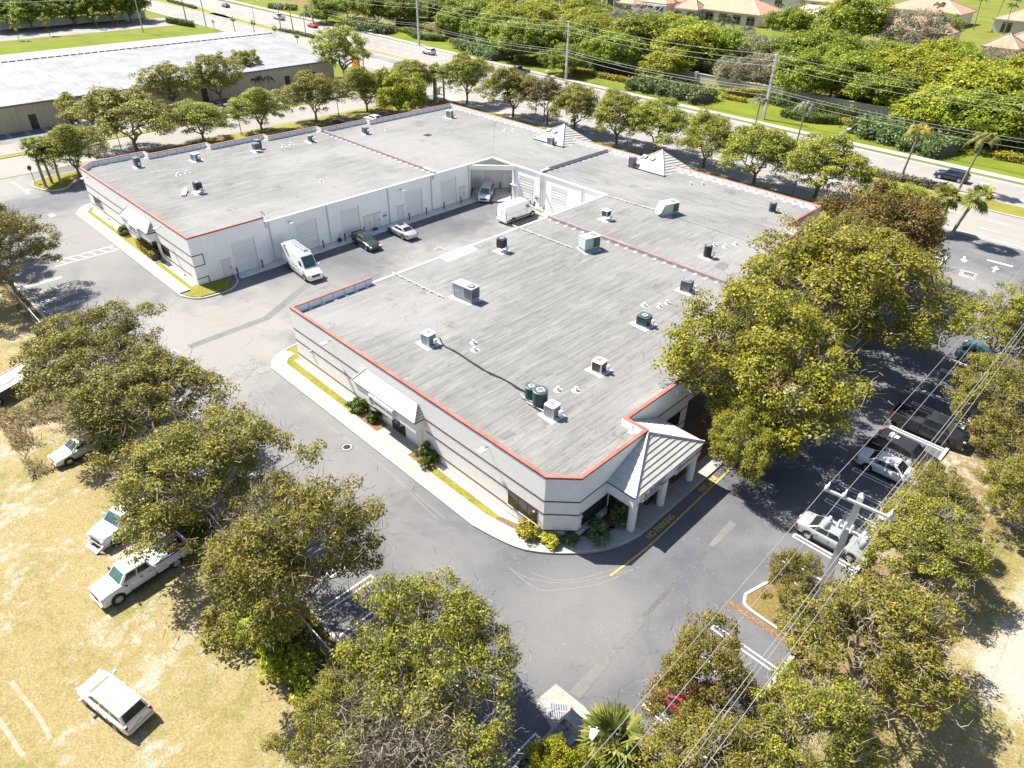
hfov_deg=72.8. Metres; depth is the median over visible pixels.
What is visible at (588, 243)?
packaged unit
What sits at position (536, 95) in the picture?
street lamp
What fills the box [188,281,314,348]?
trench patch
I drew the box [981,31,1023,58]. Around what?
villa
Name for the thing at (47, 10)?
wood tree
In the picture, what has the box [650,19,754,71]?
wood tree
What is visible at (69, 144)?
umbrella tree
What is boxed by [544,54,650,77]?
clipped hedge
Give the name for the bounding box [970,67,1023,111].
wood tree
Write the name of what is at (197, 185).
condenser unit
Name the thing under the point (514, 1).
wood tree
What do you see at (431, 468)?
grass strip
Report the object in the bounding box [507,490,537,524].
window
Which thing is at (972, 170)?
sidewalk
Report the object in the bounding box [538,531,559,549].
shrub
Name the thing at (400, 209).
door
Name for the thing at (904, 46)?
wood tree
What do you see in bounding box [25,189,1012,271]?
painted arrow
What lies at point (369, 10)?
wood tree
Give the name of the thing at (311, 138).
condenser unit
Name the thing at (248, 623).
vine bush
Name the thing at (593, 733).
floodlight
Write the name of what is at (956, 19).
wood tree
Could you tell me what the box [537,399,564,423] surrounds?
condenser unit
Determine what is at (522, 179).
garage door
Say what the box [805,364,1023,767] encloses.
verge grass
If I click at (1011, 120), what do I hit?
wood tree
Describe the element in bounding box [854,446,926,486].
parked car
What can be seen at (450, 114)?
condenser unit
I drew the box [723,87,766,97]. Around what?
clipped hedge
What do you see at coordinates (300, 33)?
median hedge
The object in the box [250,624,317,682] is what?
vine bush
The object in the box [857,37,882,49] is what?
wood tree
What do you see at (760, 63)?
wood tree
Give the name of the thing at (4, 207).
shade tree
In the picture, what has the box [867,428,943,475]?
police car
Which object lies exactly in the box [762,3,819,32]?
wood tree
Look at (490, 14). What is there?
power line
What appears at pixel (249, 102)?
umbrella tree
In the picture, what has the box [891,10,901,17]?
window
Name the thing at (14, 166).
cross street
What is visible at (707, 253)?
condenser unit
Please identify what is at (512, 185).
door
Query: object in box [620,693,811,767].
verge tree
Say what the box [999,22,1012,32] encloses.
window
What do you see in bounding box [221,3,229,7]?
parked car
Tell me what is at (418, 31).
utility pole
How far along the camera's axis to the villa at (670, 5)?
269.15 m
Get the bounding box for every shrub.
[117,224,128,234]
[345,397,368,413]
[365,410,381,423]
[413,440,441,466]
[515,518,541,540]
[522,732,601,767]
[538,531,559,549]
[558,531,579,544]
[586,514,611,547]
[607,498,628,529]
[644,494,654,502]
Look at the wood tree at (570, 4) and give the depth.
237.15 m
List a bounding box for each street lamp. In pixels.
[535,70,548,122]
[820,128,850,196]
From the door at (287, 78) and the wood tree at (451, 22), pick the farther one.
the wood tree at (451, 22)
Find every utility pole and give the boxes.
[135,0,143,32]
[200,0,206,26]
[415,0,419,44]
[564,21,569,78]
[761,54,777,119]
[803,482,893,623]
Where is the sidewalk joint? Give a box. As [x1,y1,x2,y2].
[275,280,917,550]
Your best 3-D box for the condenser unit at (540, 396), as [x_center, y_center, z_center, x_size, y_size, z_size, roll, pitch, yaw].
[2.082,1.009,51.547,1.725,1.512,1.208,30,44,35]
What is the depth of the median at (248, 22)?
238.72 m
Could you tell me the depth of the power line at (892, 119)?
125.24 m
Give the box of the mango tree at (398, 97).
[360,66,429,113]
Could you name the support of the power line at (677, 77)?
attached to the utility pole at (768, 92)
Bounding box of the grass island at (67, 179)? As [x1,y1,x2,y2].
[33,171,81,189]
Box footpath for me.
[214,110,387,143]
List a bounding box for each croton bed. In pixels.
[340,16,395,33]
[449,35,511,60]
[623,72,720,104]
[839,111,970,159]
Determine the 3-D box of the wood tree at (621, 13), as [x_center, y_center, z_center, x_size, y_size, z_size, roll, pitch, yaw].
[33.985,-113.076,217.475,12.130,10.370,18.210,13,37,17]
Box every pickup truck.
[87,530,192,608]
[273,13,285,19]
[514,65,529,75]
[888,402,971,450]
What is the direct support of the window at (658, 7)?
in the villa at (670, 5)
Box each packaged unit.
[449,278,481,304]
[576,232,601,254]
[655,199,679,218]
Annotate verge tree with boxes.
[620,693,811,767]
[625,594,765,767]
[746,648,905,767]
[757,546,826,617]
[763,555,982,735]
[855,479,1003,608]
[874,451,990,559]
[938,345,1023,436]
[947,274,1023,357]
[967,375,1023,465]
[970,450,1023,525]
[1010,274,1023,304]
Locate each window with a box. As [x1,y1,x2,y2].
[93,196,103,210]
[160,243,171,259]
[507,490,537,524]
[581,493,607,525]
[607,0,613,10]
[607,494,615,513]
[656,5,663,13]
[667,412,680,425]
[674,10,681,17]
[705,11,713,20]
[719,13,726,22]
[732,15,740,24]
[745,16,755,26]
[774,0,782,7]
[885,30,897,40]
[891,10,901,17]
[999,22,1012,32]
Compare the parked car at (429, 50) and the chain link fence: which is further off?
the parked car at (429, 50)
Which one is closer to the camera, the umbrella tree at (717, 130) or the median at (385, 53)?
the umbrella tree at (717, 130)
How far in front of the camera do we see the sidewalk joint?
49.16 m
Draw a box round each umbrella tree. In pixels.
[25,120,110,176]
[54,84,178,151]
[160,96,239,140]
[225,86,290,131]
[278,69,350,121]
[333,64,393,111]
[389,59,433,87]
[428,48,495,103]
[470,66,544,116]
[523,74,574,124]
[542,81,600,129]
[588,86,648,144]
[616,95,695,152]
[674,107,739,167]
[715,121,801,183]
[778,129,887,198]
[850,179,950,220]
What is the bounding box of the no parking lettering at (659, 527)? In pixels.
[645,514,674,538]
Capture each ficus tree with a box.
[640,268,885,451]
[700,205,994,353]
[705,385,805,488]
[781,207,897,313]
[805,176,956,277]
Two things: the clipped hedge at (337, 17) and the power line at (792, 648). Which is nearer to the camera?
the power line at (792, 648)
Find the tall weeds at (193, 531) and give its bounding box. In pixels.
[13,344,447,767]
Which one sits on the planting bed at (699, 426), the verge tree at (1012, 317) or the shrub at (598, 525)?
the shrub at (598, 525)
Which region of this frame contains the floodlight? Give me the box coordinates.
[581,726,599,740]
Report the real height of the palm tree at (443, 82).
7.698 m
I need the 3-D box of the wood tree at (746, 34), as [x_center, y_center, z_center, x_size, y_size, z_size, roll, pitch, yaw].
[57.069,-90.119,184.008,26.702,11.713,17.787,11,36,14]
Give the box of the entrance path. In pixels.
[144,255,670,512]
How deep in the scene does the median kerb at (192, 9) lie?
263.80 m
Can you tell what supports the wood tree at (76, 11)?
on the ground at (979, 34)
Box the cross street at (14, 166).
[0,88,432,178]
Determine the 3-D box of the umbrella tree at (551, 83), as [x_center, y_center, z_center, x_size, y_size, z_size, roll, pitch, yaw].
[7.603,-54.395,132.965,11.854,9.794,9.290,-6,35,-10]
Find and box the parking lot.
[0,94,1023,767]
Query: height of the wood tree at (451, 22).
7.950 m
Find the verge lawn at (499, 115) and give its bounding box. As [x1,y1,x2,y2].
[428,100,944,241]
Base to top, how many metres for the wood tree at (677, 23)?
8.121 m
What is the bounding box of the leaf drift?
[727,570,802,649]
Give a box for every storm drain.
[168,349,180,354]
[433,247,445,251]
[547,700,570,719]
[961,271,976,276]
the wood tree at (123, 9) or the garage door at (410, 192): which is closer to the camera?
the garage door at (410, 192)
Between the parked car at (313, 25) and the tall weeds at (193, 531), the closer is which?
the tall weeds at (193, 531)
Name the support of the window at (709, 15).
in the villa at (746, 12)
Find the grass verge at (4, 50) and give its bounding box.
[0,27,223,54]
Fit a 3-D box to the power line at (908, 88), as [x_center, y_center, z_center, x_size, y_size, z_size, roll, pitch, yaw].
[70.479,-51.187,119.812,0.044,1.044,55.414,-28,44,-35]
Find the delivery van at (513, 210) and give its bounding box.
[496,197,535,222]
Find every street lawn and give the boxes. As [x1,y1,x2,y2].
[0,95,348,158]
[80,101,421,165]
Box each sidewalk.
[77,203,189,293]
[224,0,1023,183]
[273,256,945,550]
[438,94,950,237]
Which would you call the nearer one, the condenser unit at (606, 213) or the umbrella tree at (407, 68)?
the condenser unit at (606, 213)
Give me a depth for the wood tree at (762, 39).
170.24 m
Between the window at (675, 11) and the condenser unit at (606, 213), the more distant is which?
the window at (675, 11)
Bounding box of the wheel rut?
[0,680,52,756]
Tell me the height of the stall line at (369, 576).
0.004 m
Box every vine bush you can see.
[89,418,146,455]
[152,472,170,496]
[204,589,302,650]
[206,579,261,609]
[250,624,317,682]
[279,652,342,708]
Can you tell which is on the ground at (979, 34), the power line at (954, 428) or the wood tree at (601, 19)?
the wood tree at (601, 19)
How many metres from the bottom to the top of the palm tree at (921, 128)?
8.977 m
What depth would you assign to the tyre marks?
61.81 m
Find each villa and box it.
[548,0,577,4]
[596,0,617,10]
[615,0,684,14]
[674,0,784,27]
[761,0,804,8]
[769,4,855,33]
[804,0,883,12]
[874,15,964,44]
[886,0,977,25]
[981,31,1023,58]
[991,9,1023,34]
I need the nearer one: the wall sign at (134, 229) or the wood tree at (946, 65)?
the wall sign at (134, 229)
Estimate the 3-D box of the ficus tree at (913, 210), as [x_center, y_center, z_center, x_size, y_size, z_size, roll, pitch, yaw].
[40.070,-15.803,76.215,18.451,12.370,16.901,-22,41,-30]
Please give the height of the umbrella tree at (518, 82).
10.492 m
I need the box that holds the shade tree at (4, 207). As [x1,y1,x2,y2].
[0,201,25,240]
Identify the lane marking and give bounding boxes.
[153,0,1023,247]
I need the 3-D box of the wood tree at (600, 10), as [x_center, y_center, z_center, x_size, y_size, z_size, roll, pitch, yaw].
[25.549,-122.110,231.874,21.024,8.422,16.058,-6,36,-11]
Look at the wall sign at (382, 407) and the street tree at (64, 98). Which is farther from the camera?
the street tree at (64, 98)
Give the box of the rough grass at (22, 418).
[0,384,100,478]
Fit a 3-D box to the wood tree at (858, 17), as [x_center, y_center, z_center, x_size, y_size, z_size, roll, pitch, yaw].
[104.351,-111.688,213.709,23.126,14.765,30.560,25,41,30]
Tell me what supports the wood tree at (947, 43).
on the villa lawn
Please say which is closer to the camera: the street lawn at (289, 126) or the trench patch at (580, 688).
the trench patch at (580, 688)
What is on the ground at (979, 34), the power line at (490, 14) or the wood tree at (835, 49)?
the wood tree at (835, 49)
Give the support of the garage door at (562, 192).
in the commercial building
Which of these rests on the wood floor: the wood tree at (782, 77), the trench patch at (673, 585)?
the wood tree at (782, 77)
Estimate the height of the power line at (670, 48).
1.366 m
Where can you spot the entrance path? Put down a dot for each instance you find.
(398, 440)
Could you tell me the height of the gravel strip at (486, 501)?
0.001 m
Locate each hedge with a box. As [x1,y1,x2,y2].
[134,236,160,260]
[165,17,194,26]
[166,0,196,8]
[267,2,297,10]
[278,28,318,38]
[283,115,363,131]
[303,11,327,19]
[331,14,349,21]
[393,27,403,32]
[395,19,463,38]
[402,26,445,41]
[510,52,523,61]
[523,56,564,67]
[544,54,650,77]
[568,67,631,82]
[721,93,747,102]
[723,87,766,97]
[753,90,808,111]
[780,106,840,124]
[813,100,858,118]
[838,117,854,125]
[861,166,948,190]
[988,137,1023,153]
[992,148,1023,163]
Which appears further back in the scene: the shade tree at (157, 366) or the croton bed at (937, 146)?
the croton bed at (937, 146)
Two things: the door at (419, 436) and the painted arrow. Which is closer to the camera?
the door at (419, 436)
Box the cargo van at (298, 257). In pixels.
[281,239,322,281]
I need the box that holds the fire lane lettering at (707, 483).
[697,475,717,491]
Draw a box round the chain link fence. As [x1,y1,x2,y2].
[0,280,434,767]
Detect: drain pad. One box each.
[534,684,589,726]
[958,269,977,279]
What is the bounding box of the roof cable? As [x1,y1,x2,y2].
[439,338,524,392]
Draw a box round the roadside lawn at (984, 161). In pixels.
[218,0,1023,178]
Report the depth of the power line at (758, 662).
32.47 m
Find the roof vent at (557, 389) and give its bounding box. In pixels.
[553,386,561,392]
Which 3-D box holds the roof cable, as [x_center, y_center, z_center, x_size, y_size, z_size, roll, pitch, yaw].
[-2.769,-1.600,56.339,0.583,0.107,10.822,-28,44,-35]
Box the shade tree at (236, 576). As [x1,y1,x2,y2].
[173,460,398,670]
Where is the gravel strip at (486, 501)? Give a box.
[92,209,517,523]
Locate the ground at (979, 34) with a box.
[0,0,1023,184]
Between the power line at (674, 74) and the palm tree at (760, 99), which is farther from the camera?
the power line at (674, 74)
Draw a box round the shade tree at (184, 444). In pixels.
[101,393,341,582]
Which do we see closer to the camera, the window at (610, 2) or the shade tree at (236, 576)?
the shade tree at (236, 576)
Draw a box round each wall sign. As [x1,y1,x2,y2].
[127,222,140,235]
[368,393,394,419]
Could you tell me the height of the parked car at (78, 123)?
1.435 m
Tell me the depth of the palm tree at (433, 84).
150.02 m
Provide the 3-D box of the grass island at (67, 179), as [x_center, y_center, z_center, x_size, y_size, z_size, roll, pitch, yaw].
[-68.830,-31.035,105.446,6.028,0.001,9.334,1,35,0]
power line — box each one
[0,0,64,2]
[419,0,555,20]
[567,26,763,59]
[568,21,765,53]
[568,31,768,65]
[568,52,767,90]
[569,50,766,87]
[571,57,761,94]
[583,486,826,767]
[617,493,844,767]
[678,546,845,767]
[687,559,841,766]
[704,514,890,767]
[771,88,1018,138]
[772,91,1022,142]
[774,60,1023,105]
[775,66,1023,112]
[775,97,1022,148]
[776,54,1021,97]
[828,268,1021,484]
[842,328,1023,557]
[845,285,1021,492]
[847,324,1023,544]
[891,335,1022,512]
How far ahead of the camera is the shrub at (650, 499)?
50.45 m
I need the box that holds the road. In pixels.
[141,0,1023,250]
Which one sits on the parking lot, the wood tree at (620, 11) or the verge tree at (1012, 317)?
the verge tree at (1012, 317)
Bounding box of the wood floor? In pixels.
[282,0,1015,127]
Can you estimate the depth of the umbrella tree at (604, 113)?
119.93 m
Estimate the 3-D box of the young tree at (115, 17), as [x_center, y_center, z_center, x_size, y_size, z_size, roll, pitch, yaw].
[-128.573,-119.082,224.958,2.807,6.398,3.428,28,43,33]
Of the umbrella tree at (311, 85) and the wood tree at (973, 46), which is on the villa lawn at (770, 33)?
the wood tree at (973, 46)
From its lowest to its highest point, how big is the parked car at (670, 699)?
1.435 m
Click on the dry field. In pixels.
(210, 735)
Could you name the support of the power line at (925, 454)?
attached to the utility pole
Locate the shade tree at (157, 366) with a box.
[9,328,250,479]
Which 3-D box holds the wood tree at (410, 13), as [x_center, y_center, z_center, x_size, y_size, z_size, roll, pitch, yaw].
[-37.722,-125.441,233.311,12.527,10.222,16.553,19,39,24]
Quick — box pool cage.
[631,3,665,8]
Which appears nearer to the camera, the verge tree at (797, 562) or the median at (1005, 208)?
the verge tree at (797, 562)
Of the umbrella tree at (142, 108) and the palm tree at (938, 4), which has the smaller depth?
the umbrella tree at (142, 108)
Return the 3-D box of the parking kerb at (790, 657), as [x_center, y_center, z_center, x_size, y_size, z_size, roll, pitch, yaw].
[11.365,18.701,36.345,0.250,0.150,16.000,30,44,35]
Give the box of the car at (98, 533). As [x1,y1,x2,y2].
[85,490,161,554]
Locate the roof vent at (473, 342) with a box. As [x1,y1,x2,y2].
[469,339,476,344]
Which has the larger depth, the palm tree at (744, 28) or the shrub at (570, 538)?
the palm tree at (744, 28)
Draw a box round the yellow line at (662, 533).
[610,340,868,575]
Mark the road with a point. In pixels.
(1010, 233)
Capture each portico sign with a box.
[641,473,667,502]
[674,446,701,474]
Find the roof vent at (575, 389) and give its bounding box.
[571,386,580,392]
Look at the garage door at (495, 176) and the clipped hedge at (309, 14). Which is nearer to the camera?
the garage door at (495, 176)
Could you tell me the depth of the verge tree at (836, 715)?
29.98 m
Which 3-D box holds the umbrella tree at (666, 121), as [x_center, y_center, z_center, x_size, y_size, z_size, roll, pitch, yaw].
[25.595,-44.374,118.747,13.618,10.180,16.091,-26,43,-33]
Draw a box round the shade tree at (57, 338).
[0,290,170,412]
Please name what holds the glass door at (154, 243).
in the commercial building
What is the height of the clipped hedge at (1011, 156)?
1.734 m
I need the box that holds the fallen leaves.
[377,490,840,748]
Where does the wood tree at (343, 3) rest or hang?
on the roadside lawn at (984, 161)
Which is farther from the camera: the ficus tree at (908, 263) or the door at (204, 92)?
the door at (204, 92)
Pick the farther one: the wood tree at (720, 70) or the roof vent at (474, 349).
the wood tree at (720, 70)
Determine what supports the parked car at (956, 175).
on the road
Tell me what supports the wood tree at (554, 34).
on the roadside lawn at (984, 161)
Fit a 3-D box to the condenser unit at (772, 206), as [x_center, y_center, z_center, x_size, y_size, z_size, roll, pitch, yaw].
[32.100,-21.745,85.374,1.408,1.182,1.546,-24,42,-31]
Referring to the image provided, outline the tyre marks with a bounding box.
[177,257,977,590]
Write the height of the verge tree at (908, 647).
8.654 m
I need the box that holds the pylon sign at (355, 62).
[351,55,359,68]
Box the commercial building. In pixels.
[79,103,821,535]
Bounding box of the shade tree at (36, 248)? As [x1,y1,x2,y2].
[0,204,67,297]
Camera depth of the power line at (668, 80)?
151.96 m
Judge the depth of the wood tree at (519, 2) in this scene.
229.21 m
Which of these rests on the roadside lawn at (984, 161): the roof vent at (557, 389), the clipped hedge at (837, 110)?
the clipped hedge at (837, 110)
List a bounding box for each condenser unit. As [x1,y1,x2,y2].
[132,156,143,168]
[188,152,202,162]
[192,181,205,194]
[251,142,262,152]
[254,139,263,149]
[305,134,316,142]
[360,126,370,134]
[416,329,440,349]
[443,109,454,118]
[493,236,509,254]
[520,382,537,401]
[526,385,548,411]
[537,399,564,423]
[544,136,555,145]
[585,356,611,377]
[598,208,612,222]
[627,156,636,167]
[629,311,655,330]
[675,277,697,295]
[698,244,715,260]
[767,201,779,212]
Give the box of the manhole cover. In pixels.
[340,443,353,450]
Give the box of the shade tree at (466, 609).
[321,545,540,767]
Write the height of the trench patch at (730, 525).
0.001 m
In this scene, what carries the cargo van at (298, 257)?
on the parking lot
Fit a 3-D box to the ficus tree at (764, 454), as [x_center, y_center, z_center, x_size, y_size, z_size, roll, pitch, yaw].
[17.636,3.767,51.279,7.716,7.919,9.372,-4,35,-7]
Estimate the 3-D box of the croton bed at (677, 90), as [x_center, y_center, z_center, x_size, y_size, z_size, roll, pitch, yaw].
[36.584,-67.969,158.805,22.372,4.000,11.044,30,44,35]
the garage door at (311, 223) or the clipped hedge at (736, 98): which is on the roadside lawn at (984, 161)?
the clipped hedge at (736, 98)
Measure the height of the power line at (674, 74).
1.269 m
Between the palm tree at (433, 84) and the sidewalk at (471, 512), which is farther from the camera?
the palm tree at (433, 84)
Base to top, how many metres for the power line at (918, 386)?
1.528 m
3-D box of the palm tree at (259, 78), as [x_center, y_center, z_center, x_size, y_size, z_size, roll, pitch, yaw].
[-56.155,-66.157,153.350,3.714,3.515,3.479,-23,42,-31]
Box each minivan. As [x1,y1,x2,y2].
[76,669,153,735]
[476,181,494,201]
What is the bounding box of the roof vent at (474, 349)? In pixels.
[471,346,479,352]
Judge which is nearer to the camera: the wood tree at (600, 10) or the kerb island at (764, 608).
the kerb island at (764, 608)
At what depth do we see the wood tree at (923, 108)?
133.39 m
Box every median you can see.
[155,0,230,18]
[206,13,320,39]
[352,45,412,59]
[841,170,1023,217]
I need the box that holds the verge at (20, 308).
[0,275,447,767]
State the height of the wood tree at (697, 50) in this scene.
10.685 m
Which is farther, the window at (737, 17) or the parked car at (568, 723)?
the window at (737, 17)
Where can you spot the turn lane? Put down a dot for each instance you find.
(383, 58)
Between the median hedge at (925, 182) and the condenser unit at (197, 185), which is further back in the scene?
the median hedge at (925, 182)
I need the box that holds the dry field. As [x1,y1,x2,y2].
[0,289,1023,767]
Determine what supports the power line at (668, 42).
attached to the utility pole at (768, 92)
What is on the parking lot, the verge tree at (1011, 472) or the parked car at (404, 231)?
the parked car at (404, 231)
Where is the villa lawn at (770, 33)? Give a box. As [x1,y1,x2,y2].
[744,30,879,47]
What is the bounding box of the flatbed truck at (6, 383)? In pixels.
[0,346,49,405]
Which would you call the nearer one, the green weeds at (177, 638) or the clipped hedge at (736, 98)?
the green weeds at (177, 638)
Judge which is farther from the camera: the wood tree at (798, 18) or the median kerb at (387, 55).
the wood tree at (798, 18)
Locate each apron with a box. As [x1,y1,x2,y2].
[0,82,372,155]
[235,187,553,278]
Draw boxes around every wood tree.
[0,0,34,29]
[1,0,62,28]
[27,0,62,19]
[42,0,88,24]
[57,0,121,23]
[84,0,140,22]
[104,0,151,21]
[307,0,345,22]
[336,0,358,17]
[345,0,405,21]
[381,0,423,26]
[420,0,445,20]
[432,9,466,32]
[437,0,490,25]
[455,0,500,25]
[458,7,527,43]
[480,0,522,21]
[485,16,551,56]
[487,0,517,2]
[510,1,523,9]
[516,0,563,15]
[517,2,561,22]
[532,20,571,53]
[536,42,591,74]
[556,7,596,32]
[558,4,611,19]
[558,15,615,54]
[559,0,614,13]
[573,12,621,31]
[577,30,642,65]
[602,8,638,22]
[609,5,635,18]
[610,11,670,61]
[618,3,664,18]
[634,46,700,77]
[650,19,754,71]
[662,11,705,25]
[667,17,706,27]
[674,24,720,68]
[702,19,761,62]
[703,27,748,64]
[708,53,755,82]
[731,30,795,78]
[737,48,794,85]
[743,35,803,80]
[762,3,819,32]
[771,49,843,98]
[772,26,860,56]
[798,37,858,56]
[801,52,863,96]
[808,49,895,99]
[809,0,897,37]
[815,32,871,50]
[838,68,936,107]
[855,46,941,97]
[856,35,903,54]
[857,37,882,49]
[865,51,1022,92]
[872,3,965,45]
[885,84,966,127]
[886,43,943,57]
[916,35,967,57]
[933,60,1023,101]
[934,44,1013,70]
[934,87,1016,139]
[942,12,967,33]
[954,91,1023,143]
[955,41,979,51]
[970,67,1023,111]
[979,41,1022,70]
[983,52,1023,69]
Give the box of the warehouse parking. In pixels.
[0,76,356,145]
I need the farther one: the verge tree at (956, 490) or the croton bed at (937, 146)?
the croton bed at (937, 146)
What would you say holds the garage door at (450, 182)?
in the commercial building
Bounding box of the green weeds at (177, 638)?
[0,351,389,767]
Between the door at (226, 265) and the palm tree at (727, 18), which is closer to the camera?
the door at (226, 265)
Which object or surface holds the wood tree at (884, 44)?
on the ground at (979, 34)
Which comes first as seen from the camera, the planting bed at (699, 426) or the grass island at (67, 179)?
the planting bed at (699, 426)
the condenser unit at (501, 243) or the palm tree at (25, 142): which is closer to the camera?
the condenser unit at (501, 243)
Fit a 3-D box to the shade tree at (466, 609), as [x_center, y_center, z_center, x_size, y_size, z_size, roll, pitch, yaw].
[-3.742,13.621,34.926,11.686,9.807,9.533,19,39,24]
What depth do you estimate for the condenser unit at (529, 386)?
51.89 m
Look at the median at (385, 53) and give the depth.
195.25 m
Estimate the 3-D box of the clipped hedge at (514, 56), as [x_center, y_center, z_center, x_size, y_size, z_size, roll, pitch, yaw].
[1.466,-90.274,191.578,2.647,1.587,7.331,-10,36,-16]
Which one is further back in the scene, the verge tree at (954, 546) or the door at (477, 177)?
the door at (477, 177)
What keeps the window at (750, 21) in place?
in the villa at (746, 12)
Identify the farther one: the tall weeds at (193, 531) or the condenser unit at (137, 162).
the condenser unit at (137, 162)
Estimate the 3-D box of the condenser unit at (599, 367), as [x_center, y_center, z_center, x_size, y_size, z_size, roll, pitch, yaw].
[7.030,-1.514,55.776,1.574,0.982,1.726,-29,45,-35]
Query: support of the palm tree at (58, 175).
on the grass island at (67, 179)
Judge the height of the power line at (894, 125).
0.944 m
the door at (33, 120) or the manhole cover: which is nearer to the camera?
the manhole cover
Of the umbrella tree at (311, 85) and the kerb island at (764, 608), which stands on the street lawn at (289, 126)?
the umbrella tree at (311, 85)
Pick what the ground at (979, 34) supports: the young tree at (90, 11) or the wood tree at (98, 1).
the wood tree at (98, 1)
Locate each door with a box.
[28,114,39,128]
[152,241,160,256]
[201,88,208,101]
[222,260,232,276]
[231,237,258,271]
[284,76,290,86]
[295,218,318,248]
[340,206,359,237]
[364,216,370,230]
[373,213,379,227]
[392,419,405,436]
[398,206,403,219]
[405,187,421,217]
[416,431,422,447]
[441,177,455,206]
[459,187,464,199]
[475,175,480,186]
[484,164,502,187]
[512,185,515,197]
[519,175,532,202]
[550,185,565,212]
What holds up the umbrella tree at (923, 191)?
on the sidewalk at (772, 186)
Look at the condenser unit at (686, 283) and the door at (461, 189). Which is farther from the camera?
the door at (461, 189)
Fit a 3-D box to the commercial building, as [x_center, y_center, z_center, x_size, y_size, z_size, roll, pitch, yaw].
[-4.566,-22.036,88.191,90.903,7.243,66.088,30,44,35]
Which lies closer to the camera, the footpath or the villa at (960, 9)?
the footpath
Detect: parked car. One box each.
[47,431,109,466]
[74,119,91,127]
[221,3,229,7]
[307,23,318,27]
[332,117,351,123]
[350,229,380,250]
[363,114,380,119]
[386,222,417,239]
[422,47,435,54]
[518,707,585,767]
[649,671,741,753]
[794,509,868,563]
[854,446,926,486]
[933,168,970,182]
[954,340,1009,372]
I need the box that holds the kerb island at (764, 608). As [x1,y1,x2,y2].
[746,576,822,637]
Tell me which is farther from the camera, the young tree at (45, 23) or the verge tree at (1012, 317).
the young tree at (45, 23)
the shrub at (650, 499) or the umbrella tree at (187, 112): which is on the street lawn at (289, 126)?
the umbrella tree at (187, 112)
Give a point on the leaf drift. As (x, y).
(752, 617)
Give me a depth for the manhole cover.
55.34 m
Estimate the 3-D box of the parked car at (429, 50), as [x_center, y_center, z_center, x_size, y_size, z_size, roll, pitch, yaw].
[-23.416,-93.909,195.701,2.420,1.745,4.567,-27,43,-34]
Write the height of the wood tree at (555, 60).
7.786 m
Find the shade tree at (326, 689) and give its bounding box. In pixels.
[250,637,416,767]
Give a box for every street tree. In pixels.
[53,91,82,124]
[128,60,203,107]
[185,51,244,106]
[226,48,263,66]
[308,23,372,78]
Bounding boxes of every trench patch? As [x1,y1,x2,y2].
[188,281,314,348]
[569,615,644,697]
[642,546,712,615]
[708,520,735,546]
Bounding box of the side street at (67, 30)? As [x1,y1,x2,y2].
[0,17,174,40]
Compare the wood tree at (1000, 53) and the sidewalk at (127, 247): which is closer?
the sidewalk at (127, 247)
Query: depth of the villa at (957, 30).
224.92 m
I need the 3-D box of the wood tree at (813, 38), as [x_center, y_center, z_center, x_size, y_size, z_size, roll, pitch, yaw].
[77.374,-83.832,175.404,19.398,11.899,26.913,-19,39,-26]
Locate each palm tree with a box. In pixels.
[17,137,47,186]
[27,137,53,182]
[39,138,64,183]
[251,76,265,86]
[273,4,282,27]
[283,5,295,29]
[299,12,307,31]
[427,66,436,99]
[428,62,439,101]
[435,64,447,101]
[576,698,658,767]
[689,12,702,20]
[712,15,737,28]
[739,26,755,38]
[751,96,768,124]
[792,101,815,142]
[901,123,934,174]
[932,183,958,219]
[933,2,945,8]
[939,187,962,228]
[949,184,996,237]
[958,131,1000,190]
[973,0,988,29]
[1003,3,1018,34]
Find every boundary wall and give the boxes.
[0,10,145,29]
[366,16,1021,140]
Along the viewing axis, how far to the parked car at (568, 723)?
35.39 m
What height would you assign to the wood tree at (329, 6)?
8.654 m
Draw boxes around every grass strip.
[88,207,231,296]
[287,345,498,518]
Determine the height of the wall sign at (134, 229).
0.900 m
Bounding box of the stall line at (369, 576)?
[1,98,1018,767]
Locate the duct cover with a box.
[181,186,187,195]
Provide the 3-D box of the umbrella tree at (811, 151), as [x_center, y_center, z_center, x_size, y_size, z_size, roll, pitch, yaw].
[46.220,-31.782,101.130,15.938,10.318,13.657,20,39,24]
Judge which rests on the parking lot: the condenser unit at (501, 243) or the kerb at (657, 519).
the kerb at (657, 519)
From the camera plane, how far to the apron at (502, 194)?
94.47 m
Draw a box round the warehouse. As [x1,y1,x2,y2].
[0,31,334,134]
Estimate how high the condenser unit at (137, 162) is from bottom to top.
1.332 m
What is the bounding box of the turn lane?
[358,51,428,69]
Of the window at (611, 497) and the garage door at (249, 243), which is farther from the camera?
the garage door at (249, 243)
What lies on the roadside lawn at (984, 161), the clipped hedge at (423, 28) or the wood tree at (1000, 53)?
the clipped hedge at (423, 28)
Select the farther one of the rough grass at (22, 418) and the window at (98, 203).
the window at (98, 203)
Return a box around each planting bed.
[356,410,433,467]
[496,256,929,536]
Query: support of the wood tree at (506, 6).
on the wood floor
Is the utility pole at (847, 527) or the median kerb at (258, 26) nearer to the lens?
the utility pole at (847, 527)
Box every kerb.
[0,267,1023,767]
[31,170,81,190]
[76,203,238,298]
[79,106,421,164]
[153,0,229,18]
[204,12,321,40]
[271,251,948,554]
[351,45,420,62]
[706,652,795,767]
[742,575,827,639]
[835,169,1023,219]
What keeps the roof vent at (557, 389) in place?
on the commercial building
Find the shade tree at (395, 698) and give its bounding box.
[285,608,524,767]
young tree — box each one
[9,16,20,38]
[40,13,50,34]
[88,7,99,26]
[108,6,119,26]
[127,2,134,19]
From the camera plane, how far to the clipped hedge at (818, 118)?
140.64 m

